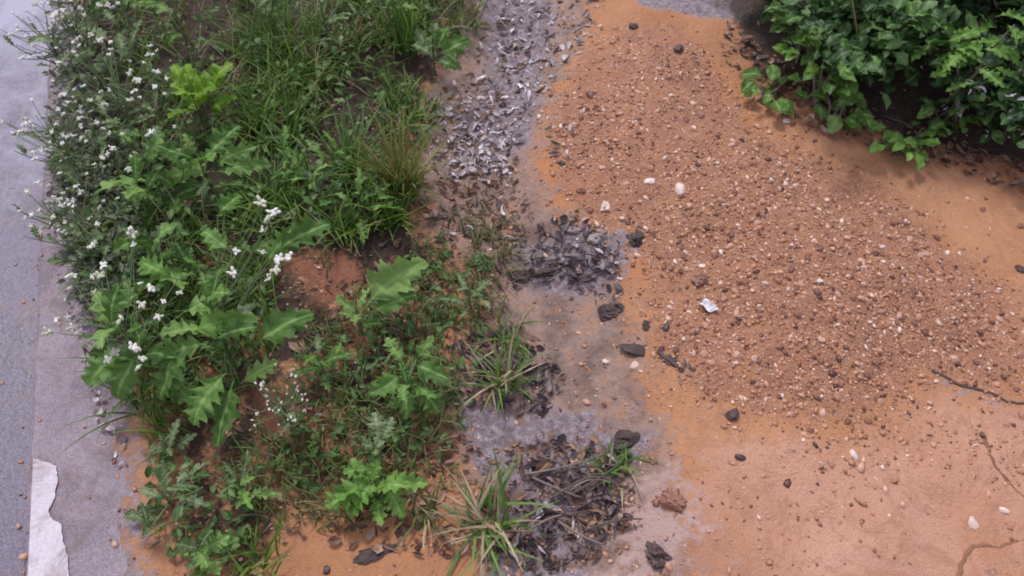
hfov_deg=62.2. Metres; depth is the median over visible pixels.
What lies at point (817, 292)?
pebble
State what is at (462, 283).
leafy weed
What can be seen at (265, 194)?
grass tuft
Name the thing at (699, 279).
pebble
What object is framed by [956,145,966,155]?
dead leaf
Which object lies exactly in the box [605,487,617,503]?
dead leaf
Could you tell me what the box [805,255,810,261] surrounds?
pebble
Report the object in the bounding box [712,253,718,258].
pebble
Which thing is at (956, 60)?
leafy sprig
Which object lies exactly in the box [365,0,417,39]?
leafy weed
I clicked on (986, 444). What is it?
root
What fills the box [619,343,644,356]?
bark chip
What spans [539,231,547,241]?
dead leaf
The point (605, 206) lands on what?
pebble
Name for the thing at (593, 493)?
dead leaf
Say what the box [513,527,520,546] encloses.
dead leaf
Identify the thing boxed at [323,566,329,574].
pebble
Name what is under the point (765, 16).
shrub
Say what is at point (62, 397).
kerb
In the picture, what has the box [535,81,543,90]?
dead leaf
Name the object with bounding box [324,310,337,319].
dead leaf
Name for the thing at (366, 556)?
bark chip
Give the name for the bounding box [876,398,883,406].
pebble
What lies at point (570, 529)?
twig
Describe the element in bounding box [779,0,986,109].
shrub
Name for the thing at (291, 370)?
pebble
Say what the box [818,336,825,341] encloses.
pebble
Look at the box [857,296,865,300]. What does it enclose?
pebble
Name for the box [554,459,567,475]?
dead leaf
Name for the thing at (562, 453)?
dead leaf
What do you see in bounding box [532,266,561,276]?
bark chip
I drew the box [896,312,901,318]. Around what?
pebble
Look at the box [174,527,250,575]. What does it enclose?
leafy weed
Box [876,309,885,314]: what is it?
pebble
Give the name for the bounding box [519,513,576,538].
twig
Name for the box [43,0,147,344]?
ground cover
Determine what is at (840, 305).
pebble
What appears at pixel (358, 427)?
weeds
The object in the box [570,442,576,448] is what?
dead leaf
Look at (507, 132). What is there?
dead leaf
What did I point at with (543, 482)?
twig
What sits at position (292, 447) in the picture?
grass
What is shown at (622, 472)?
dead leaf
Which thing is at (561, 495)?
dead leaf
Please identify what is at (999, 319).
pebble
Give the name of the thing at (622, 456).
grass tuft
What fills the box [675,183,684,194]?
pebble
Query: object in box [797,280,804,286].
pebble
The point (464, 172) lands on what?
dead leaf
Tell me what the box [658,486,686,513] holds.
clod
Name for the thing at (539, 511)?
dead leaf
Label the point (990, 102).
shrub
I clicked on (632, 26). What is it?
pebble
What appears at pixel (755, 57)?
dead leaf
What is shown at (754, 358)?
pebble
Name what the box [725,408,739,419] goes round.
pebble
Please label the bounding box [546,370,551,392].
dead leaf
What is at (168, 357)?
flowering weed
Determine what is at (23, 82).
road
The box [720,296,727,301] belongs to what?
pebble
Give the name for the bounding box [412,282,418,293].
dead leaf
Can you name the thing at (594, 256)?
dead leaf
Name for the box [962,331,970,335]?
pebble
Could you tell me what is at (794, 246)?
pebble
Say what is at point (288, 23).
grass
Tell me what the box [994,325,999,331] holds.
pebble
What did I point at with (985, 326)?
pebble
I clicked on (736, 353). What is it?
pebble
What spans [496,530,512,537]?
dead leaf
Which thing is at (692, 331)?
pebble
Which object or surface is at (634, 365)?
pebble
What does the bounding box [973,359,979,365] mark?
pebble
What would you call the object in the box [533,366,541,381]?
dead leaf
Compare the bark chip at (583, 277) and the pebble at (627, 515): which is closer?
the pebble at (627, 515)
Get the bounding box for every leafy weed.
[112,222,204,307]
[123,456,210,535]
[145,123,271,201]
[147,418,196,464]
[167,61,236,131]
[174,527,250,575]
[220,449,281,509]
[270,125,344,189]
[276,0,374,60]
[293,334,354,392]
[317,166,403,242]
[324,457,428,527]
[336,255,427,336]
[361,412,396,482]
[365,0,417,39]
[368,335,448,418]
[412,23,470,75]
[433,271,494,317]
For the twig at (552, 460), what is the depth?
1.63 m
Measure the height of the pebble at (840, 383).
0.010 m
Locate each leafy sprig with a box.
[739,64,808,114]
[748,0,867,65]
[772,34,874,108]
[811,77,873,132]
[863,118,946,171]
[910,8,1023,121]
[915,86,980,135]
[1016,59,1023,77]
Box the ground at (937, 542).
[71,0,1023,575]
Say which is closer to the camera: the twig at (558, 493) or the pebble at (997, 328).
the twig at (558, 493)
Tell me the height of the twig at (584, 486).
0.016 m
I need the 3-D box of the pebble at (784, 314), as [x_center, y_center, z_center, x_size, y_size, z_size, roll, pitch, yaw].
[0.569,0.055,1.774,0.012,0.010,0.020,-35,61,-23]
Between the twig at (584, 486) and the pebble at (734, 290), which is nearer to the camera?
the twig at (584, 486)
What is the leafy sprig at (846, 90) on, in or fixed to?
on the ground at (937, 542)
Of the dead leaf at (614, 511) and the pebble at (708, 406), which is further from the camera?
the pebble at (708, 406)
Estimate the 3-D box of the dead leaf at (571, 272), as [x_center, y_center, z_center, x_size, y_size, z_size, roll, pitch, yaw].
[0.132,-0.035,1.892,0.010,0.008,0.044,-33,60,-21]
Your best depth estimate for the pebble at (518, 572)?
1.51 m
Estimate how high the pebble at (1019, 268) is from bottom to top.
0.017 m
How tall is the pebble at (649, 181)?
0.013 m
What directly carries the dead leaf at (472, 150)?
on the ground at (937, 542)
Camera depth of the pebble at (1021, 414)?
1.67 m
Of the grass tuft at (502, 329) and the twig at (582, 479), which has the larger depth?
the grass tuft at (502, 329)
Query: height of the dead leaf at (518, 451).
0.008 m
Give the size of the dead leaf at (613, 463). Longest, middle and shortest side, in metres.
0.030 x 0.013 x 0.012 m
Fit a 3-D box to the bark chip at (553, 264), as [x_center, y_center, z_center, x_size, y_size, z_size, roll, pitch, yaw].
[0.103,-0.060,1.922,0.058,0.020,0.028,-24,57,-16]
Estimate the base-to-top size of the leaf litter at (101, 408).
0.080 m
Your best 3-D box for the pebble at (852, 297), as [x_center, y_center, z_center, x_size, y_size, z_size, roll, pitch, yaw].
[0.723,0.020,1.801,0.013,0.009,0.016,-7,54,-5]
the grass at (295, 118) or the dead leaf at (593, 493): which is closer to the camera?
the dead leaf at (593, 493)
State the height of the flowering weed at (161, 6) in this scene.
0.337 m
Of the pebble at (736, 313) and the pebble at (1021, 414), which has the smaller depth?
the pebble at (1021, 414)
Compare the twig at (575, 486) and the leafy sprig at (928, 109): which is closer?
the twig at (575, 486)
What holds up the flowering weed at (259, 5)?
on the ground at (937, 542)
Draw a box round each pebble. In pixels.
[287,367,295,373]
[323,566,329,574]
[515,568,520,575]
[569,457,578,463]
[582,399,590,404]
[586,89,595,98]
[587,207,593,213]
[588,532,594,538]
[600,201,609,210]
[602,358,610,363]
[623,501,629,506]
[623,513,633,517]
[626,229,644,247]
[629,23,638,29]
[630,361,638,368]
[644,178,654,183]
[644,540,672,573]
[663,323,669,331]
[665,561,672,571]
[668,264,673,270]
[673,44,682,51]
[673,346,678,353]
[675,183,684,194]
[689,328,695,334]
[691,273,708,287]
[701,350,707,356]
[702,322,708,328]
[705,404,713,408]
[706,360,715,365]
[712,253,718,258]
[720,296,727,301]
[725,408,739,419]
[726,243,732,248]
[731,288,737,293]
[732,350,739,357]
[733,310,738,316]
[735,454,745,460]
[751,355,757,362]
[753,220,761,224]
[775,344,783,349]
[780,311,787,317]
[786,411,793,416]
[791,243,797,249]
[793,312,801,317]
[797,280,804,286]
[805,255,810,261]
[813,289,821,294]
[816,245,823,251]
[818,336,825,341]
[826,281,832,287]
[827,458,834,467]
[834,290,840,297]
[836,303,844,307]
[837,380,844,387]
[844,235,851,240]
[844,418,851,423]
[849,294,855,300]
[850,449,857,459]
[857,257,864,262]
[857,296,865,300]
[860,265,867,269]
[860,282,866,286]
[864,373,870,378]
[864,418,872,424]
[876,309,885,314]
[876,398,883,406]
[890,473,897,482]
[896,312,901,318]
[900,279,908,283]
[907,236,912,241]
[911,320,918,326]
[915,313,920,320]
[917,252,924,257]
[933,234,940,239]
[949,355,958,362]
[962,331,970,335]
[968,516,978,529]
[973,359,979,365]
[982,323,988,329]
[991,376,998,380]
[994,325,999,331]
[995,316,1003,322]
[999,507,1009,513]
[1013,386,1020,392]
[1015,265,1023,272]
[1018,410,1023,419]
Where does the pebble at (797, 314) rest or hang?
on the gravel
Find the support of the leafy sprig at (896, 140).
on the ground at (937, 542)
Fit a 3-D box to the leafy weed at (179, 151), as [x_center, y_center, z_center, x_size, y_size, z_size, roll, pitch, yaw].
[-0.683,-0.281,1.920,0.289,0.190,0.180,0,54,0]
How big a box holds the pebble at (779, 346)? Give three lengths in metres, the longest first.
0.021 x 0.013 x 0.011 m
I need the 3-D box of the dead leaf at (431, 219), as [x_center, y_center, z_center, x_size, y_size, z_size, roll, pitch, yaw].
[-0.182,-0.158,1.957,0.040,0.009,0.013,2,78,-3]
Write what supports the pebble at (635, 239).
on the ground at (937, 542)
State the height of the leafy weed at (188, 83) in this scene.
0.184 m
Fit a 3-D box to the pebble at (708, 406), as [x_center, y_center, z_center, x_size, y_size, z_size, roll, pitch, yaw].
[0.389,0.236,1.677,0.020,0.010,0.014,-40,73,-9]
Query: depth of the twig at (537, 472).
1.62 m
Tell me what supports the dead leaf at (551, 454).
on the leaf litter at (555, 367)
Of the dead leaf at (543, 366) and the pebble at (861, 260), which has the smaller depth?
the dead leaf at (543, 366)
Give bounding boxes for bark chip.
[352,543,396,564]
[506,269,529,283]
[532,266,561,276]
[545,258,561,266]
[580,273,594,281]
[597,303,624,320]
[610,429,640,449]
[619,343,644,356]
[642,320,649,330]
[659,354,679,366]
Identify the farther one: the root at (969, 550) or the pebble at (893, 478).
the pebble at (893, 478)
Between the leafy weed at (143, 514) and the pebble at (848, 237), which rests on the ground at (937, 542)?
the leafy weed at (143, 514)
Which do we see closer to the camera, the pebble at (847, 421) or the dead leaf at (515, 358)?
the pebble at (847, 421)
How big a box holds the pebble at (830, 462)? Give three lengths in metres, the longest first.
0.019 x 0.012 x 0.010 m
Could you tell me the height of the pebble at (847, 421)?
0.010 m
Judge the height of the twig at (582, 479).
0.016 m
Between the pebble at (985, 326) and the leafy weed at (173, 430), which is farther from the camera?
the pebble at (985, 326)
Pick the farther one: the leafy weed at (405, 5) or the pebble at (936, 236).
the leafy weed at (405, 5)
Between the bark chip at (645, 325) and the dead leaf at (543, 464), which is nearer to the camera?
the dead leaf at (543, 464)
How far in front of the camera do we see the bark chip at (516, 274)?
1.91 m
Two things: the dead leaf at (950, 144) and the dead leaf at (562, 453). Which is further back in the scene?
the dead leaf at (950, 144)
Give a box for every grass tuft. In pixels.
[203,183,302,241]
[214,514,292,575]
[216,134,338,231]
[298,97,404,186]
[300,185,383,257]
[318,102,457,207]
[361,0,425,57]
[391,477,473,549]
[423,441,559,575]
[443,320,547,417]
[477,300,542,364]
[576,429,665,509]
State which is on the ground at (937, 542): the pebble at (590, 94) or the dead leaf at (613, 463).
the pebble at (590, 94)
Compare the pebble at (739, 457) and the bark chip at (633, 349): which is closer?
the pebble at (739, 457)
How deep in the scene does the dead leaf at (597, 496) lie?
1.60 m
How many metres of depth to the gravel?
1.83 m
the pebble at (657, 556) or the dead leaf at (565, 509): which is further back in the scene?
the dead leaf at (565, 509)
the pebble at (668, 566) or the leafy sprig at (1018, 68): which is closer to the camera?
the pebble at (668, 566)
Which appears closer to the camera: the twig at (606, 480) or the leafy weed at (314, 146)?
the twig at (606, 480)
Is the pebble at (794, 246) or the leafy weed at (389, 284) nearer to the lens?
the leafy weed at (389, 284)
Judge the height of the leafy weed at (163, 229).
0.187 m
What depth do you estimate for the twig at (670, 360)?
1.73 m
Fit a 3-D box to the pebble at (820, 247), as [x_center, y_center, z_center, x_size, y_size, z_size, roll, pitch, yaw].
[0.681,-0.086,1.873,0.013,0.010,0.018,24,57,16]
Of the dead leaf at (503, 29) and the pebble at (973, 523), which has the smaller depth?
the pebble at (973, 523)
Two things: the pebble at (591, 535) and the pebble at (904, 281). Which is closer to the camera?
the pebble at (591, 535)
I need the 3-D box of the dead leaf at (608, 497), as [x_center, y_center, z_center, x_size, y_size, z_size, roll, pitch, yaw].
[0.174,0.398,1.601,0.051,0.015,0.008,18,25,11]
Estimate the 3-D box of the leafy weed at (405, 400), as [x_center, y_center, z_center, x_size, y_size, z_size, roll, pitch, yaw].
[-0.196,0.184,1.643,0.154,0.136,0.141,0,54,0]
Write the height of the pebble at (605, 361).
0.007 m
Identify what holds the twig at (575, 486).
on the leaf litter at (555, 367)
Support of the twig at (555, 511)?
on the leaf litter at (555, 367)
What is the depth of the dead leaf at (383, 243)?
1.91 m
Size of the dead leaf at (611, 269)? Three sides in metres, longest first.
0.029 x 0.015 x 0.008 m
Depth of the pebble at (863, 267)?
1.84 m
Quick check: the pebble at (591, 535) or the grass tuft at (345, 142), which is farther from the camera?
the grass tuft at (345, 142)
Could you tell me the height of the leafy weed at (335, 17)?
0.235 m
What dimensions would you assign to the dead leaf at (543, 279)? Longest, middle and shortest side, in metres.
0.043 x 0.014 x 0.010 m
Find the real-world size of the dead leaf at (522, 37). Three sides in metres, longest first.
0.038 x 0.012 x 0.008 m
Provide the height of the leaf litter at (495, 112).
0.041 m
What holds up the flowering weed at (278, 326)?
on the ground at (937, 542)
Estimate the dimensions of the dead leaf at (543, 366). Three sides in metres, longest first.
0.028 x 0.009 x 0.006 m
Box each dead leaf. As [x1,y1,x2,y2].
[264,427,278,440]
[267,448,273,461]
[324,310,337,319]
[378,239,389,246]
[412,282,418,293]
[422,205,429,212]
[424,217,439,221]
[438,184,446,194]
[452,113,461,119]
[455,340,463,353]
[458,167,466,176]
[468,147,474,157]
[468,230,475,239]
[469,342,481,347]
[471,121,478,129]
[471,195,476,205]
[479,22,490,27]
[483,387,504,399]
[496,27,507,32]
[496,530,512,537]
[502,342,509,354]
[504,129,509,137]
[506,545,520,561]
[510,353,527,366]
[511,361,517,370]
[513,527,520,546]
[514,512,524,527]
[515,446,521,467]
[517,35,527,40]
[518,61,526,67]
[521,525,524,546]
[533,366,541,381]
[534,459,552,474]
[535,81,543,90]
[536,501,546,519]
[537,277,554,281]
[537,364,549,368]
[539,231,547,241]
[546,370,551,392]
[546,503,561,510]
[548,151,559,154]
[549,447,553,468]
[551,141,559,146]
[553,493,568,502]
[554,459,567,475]
[556,451,567,455]
[557,518,576,536]
[561,240,565,249]
[562,220,569,231]
[562,506,578,521]
[566,265,577,277]
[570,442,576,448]
[579,516,596,525]
[582,225,590,235]
[584,254,600,261]
[589,494,605,498]
[590,487,601,502]
[592,494,616,504]
[602,450,618,463]
[605,266,615,273]
[605,460,615,466]
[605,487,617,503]
[605,509,617,515]
[608,506,617,517]
[616,470,625,492]
[752,53,759,63]
[932,147,936,156]
[948,141,956,150]
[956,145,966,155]
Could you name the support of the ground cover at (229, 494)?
on the ground at (937, 542)
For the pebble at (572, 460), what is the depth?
1.65 m
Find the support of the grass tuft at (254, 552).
on the ground at (937, 542)
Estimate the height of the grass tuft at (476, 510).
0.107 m
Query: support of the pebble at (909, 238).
on the gravel
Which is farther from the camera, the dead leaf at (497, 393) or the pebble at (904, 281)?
the pebble at (904, 281)
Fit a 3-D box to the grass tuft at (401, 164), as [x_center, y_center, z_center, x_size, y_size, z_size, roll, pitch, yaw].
[-0.254,-0.298,1.938,0.283,0.218,0.318,15,55,11]
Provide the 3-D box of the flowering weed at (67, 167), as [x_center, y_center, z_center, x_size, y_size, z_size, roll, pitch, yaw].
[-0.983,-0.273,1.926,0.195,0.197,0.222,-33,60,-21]
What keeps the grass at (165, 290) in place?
on the ground at (937, 542)
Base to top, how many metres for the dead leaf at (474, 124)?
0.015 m
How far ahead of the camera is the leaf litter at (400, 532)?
1.75 m
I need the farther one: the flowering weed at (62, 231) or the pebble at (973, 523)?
the flowering weed at (62, 231)
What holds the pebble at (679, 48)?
on the gravel
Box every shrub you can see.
[761,0,850,33]
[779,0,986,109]
[881,0,983,39]
[914,7,1023,147]
[958,0,1023,56]
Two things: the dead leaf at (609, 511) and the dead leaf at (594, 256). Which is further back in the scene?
the dead leaf at (594, 256)
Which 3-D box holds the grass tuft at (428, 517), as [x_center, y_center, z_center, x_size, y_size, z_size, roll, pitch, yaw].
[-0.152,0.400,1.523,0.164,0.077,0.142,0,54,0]
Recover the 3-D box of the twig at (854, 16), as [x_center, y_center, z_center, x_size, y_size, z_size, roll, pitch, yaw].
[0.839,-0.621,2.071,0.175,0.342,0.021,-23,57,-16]
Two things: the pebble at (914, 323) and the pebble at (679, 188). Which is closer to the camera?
the pebble at (914, 323)
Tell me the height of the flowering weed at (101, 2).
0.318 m
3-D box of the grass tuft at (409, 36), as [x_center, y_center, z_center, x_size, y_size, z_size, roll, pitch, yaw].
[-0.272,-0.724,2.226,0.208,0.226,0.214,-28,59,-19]
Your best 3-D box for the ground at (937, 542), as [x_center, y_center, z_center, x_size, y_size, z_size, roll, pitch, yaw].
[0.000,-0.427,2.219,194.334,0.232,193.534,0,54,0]
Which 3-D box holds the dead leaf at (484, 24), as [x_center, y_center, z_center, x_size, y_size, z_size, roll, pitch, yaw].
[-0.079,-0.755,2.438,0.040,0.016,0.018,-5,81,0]
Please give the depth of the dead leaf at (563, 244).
1.92 m
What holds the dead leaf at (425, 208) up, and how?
on the ground at (937, 542)
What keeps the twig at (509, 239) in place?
on the ground at (937, 542)
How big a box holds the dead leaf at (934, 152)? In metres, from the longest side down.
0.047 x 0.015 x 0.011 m
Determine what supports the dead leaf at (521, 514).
on the ground at (937, 542)
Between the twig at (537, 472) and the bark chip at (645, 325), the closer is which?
the twig at (537, 472)
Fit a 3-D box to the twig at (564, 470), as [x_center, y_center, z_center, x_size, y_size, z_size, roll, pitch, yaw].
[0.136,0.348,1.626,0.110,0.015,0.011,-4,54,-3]
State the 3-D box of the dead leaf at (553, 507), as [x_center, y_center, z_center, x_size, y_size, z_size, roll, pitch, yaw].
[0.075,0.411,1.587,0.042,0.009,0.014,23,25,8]
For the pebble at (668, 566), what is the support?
on the ground at (937, 542)
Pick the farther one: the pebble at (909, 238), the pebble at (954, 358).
the pebble at (909, 238)
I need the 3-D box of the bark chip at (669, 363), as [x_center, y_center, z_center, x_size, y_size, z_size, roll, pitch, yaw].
[0.326,0.153,1.740,0.054,0.013,0.025,38,68,15]
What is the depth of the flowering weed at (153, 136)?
1.82 m
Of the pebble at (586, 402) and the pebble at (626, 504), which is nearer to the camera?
the pebble at (626, 504)
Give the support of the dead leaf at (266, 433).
on the ground at (937, 542)
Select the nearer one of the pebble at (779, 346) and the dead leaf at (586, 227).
the pebble at (779, 346)
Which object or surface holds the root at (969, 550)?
on the ground at (937, 542)
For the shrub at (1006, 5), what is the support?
on the ground at (937, 542)
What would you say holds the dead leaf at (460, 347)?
on the leaf litter at (555, 367)
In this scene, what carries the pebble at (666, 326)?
on the ground at (937, 542)
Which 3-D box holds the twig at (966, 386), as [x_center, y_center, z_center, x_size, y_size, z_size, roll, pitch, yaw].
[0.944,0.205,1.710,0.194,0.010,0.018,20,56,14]
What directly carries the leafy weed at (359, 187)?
on the ground at (937, 542)
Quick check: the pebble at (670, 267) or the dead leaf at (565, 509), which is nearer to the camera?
the dead leaf at (565, 509)
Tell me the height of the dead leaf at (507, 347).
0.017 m
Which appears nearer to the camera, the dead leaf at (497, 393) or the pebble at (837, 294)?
the dead leaf at (497, 393)
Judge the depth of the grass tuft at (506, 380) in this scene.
1.72 m
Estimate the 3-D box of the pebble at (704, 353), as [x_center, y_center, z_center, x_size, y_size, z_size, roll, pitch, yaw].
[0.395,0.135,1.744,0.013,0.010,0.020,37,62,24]
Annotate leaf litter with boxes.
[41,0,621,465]
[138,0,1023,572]
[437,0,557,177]
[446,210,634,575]
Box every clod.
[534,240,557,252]
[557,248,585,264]
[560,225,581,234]
[583,233,607,245]
[596,258,610,270]
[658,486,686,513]
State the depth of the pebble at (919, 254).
1.89 m
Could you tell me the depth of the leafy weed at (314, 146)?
1.94 m
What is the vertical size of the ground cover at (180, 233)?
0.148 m
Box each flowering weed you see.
[0,1,102,84]
[0,87,92,163]
[10,110,111,192]
[12,183,100,241]
[15,0,143,97]
[24,172,130,262]
[41,226,232,406]
[50,37,168,148]
[52,0,106,32]
[94,124,200,213]
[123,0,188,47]
[159,191,330,447]
[247,0,292,21]
[251,364,308,439]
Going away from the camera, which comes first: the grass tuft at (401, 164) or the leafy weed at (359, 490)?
the leafy weed at (359, 490)
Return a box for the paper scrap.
[700,298,717,311]
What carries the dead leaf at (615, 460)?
on the grass tuft at (622, 456)
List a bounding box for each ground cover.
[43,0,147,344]
[79,0,458,421]
[142,232,495,563]
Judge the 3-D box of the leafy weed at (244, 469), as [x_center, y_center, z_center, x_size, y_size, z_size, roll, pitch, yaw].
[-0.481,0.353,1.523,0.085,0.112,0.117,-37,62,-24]
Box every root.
[956,539,1023,575]
[981,431,1023,496]
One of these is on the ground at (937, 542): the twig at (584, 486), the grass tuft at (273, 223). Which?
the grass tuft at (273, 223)
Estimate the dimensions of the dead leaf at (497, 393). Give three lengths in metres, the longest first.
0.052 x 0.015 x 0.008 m
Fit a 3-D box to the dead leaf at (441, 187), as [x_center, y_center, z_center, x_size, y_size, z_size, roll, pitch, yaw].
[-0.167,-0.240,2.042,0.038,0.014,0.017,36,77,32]
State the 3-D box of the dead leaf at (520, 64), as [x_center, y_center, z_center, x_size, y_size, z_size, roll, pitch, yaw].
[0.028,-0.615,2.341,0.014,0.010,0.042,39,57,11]
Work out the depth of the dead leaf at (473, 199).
2.03 m
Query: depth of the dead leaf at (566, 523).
1.57 m
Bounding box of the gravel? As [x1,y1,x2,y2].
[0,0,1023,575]
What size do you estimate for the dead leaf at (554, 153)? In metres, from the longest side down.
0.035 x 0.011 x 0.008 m
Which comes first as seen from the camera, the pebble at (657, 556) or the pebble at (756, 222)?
the pebble at (657, 556)
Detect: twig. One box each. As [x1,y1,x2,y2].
[475,233,524,240]
[517,511,543,527]
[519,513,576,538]
[524,459,591,475]
[531,476,583,498]
[536,454,581,478]
[542,506,593,516]
[550,483,577,499]
[555,466,609,474]
[557,520,605,545]
[562,462,621,499]
[564,479,591,495]
[571,476,615,485]
[580,479,626,488]
[583,518,641,532]
[656,350,680,368]
[851,0,857,32]
[883,114,959,132]
[931,369,1023,404]
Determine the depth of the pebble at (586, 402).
1.73 m
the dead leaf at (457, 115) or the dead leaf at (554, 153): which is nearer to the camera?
the dead leaf at (554, 153)
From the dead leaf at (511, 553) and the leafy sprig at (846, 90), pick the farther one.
the leafy sprig at (846, 90)
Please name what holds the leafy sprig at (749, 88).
on the ground at (937, 542)
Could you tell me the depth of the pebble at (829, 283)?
1.81 m
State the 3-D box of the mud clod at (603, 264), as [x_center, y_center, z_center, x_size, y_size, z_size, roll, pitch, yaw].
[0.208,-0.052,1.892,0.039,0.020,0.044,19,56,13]
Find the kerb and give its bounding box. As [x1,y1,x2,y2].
[23,0,127,575]
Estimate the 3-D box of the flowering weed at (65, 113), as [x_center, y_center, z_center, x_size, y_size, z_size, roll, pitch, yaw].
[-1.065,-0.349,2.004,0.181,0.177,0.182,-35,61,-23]
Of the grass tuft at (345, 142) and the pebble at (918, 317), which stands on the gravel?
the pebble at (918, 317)
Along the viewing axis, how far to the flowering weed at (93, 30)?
2.02 m
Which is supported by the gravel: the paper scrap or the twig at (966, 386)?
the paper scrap
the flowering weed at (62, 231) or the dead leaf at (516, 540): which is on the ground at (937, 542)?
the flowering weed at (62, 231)
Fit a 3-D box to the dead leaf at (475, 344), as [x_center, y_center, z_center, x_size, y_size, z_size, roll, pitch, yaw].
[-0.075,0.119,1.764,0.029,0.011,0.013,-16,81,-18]
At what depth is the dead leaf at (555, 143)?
2.09 m
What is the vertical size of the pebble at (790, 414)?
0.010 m
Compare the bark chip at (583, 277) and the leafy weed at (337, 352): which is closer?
the leafy weed at (337, 352)
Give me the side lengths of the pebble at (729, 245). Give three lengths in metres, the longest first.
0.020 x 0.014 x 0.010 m
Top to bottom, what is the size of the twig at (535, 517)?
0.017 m
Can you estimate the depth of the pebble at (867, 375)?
1.71 m
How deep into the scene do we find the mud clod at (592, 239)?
1.92 m
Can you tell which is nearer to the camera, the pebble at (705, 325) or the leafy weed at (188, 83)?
the pebble at (705, 325)
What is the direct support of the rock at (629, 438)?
on the ground at (937, 542)
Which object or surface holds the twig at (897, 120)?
on the ground at (937, 542)
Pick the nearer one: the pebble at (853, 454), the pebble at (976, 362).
the pebble at (853, 454)
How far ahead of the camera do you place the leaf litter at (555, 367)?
1.67 m
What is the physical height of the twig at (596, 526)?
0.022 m
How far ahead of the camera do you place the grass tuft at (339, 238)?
1.88 m
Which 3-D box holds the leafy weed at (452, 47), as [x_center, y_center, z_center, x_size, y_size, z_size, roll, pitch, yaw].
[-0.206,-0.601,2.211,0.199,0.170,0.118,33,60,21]
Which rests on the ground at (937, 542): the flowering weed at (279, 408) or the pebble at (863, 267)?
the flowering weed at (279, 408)
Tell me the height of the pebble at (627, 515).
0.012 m
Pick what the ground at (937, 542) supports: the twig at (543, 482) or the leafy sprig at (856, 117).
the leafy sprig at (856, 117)
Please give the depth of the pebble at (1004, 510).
1.55 m
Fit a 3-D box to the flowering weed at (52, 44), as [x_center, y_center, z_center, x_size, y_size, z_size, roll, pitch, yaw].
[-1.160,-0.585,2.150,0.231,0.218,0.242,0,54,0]
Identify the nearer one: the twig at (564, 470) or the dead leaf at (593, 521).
the dead leaf at (593, 521)
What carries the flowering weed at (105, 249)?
on the ground at (937, 542)
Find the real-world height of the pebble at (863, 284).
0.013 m
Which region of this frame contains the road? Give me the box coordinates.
[0,0,51,575]
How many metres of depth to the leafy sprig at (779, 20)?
2.15 m
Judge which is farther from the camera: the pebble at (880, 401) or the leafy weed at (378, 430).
the pebble at (880, 401)
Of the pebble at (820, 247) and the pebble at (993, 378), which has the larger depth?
the pebble at (820, 247)
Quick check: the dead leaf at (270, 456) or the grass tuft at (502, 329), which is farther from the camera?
the grass tuft at (502, 329)
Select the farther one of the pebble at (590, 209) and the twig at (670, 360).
the pebble at (590, 209)
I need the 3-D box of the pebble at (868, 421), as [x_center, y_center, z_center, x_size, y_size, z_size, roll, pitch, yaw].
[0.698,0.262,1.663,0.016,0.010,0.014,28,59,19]
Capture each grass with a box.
[29,0,298,469]
[133,259,476,575]
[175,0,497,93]
[188,24,463,260]
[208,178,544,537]
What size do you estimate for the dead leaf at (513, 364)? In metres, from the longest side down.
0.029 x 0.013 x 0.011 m
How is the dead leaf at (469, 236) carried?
on the ground at (937, 542)
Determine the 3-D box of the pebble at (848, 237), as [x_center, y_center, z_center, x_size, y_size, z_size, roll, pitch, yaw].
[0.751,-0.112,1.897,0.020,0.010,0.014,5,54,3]
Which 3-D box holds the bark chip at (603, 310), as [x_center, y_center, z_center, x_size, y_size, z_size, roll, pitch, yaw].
[0.222,0.053,1.836,0.072,0.034,0.048,-1,54,-1]
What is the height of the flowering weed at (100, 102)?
0.299 m
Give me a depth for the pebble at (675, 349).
1.75 m
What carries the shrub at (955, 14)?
on the ground at (937, 542)
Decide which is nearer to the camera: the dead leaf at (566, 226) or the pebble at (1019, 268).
the pebble at (1019, 268)
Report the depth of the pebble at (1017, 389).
1.71 m

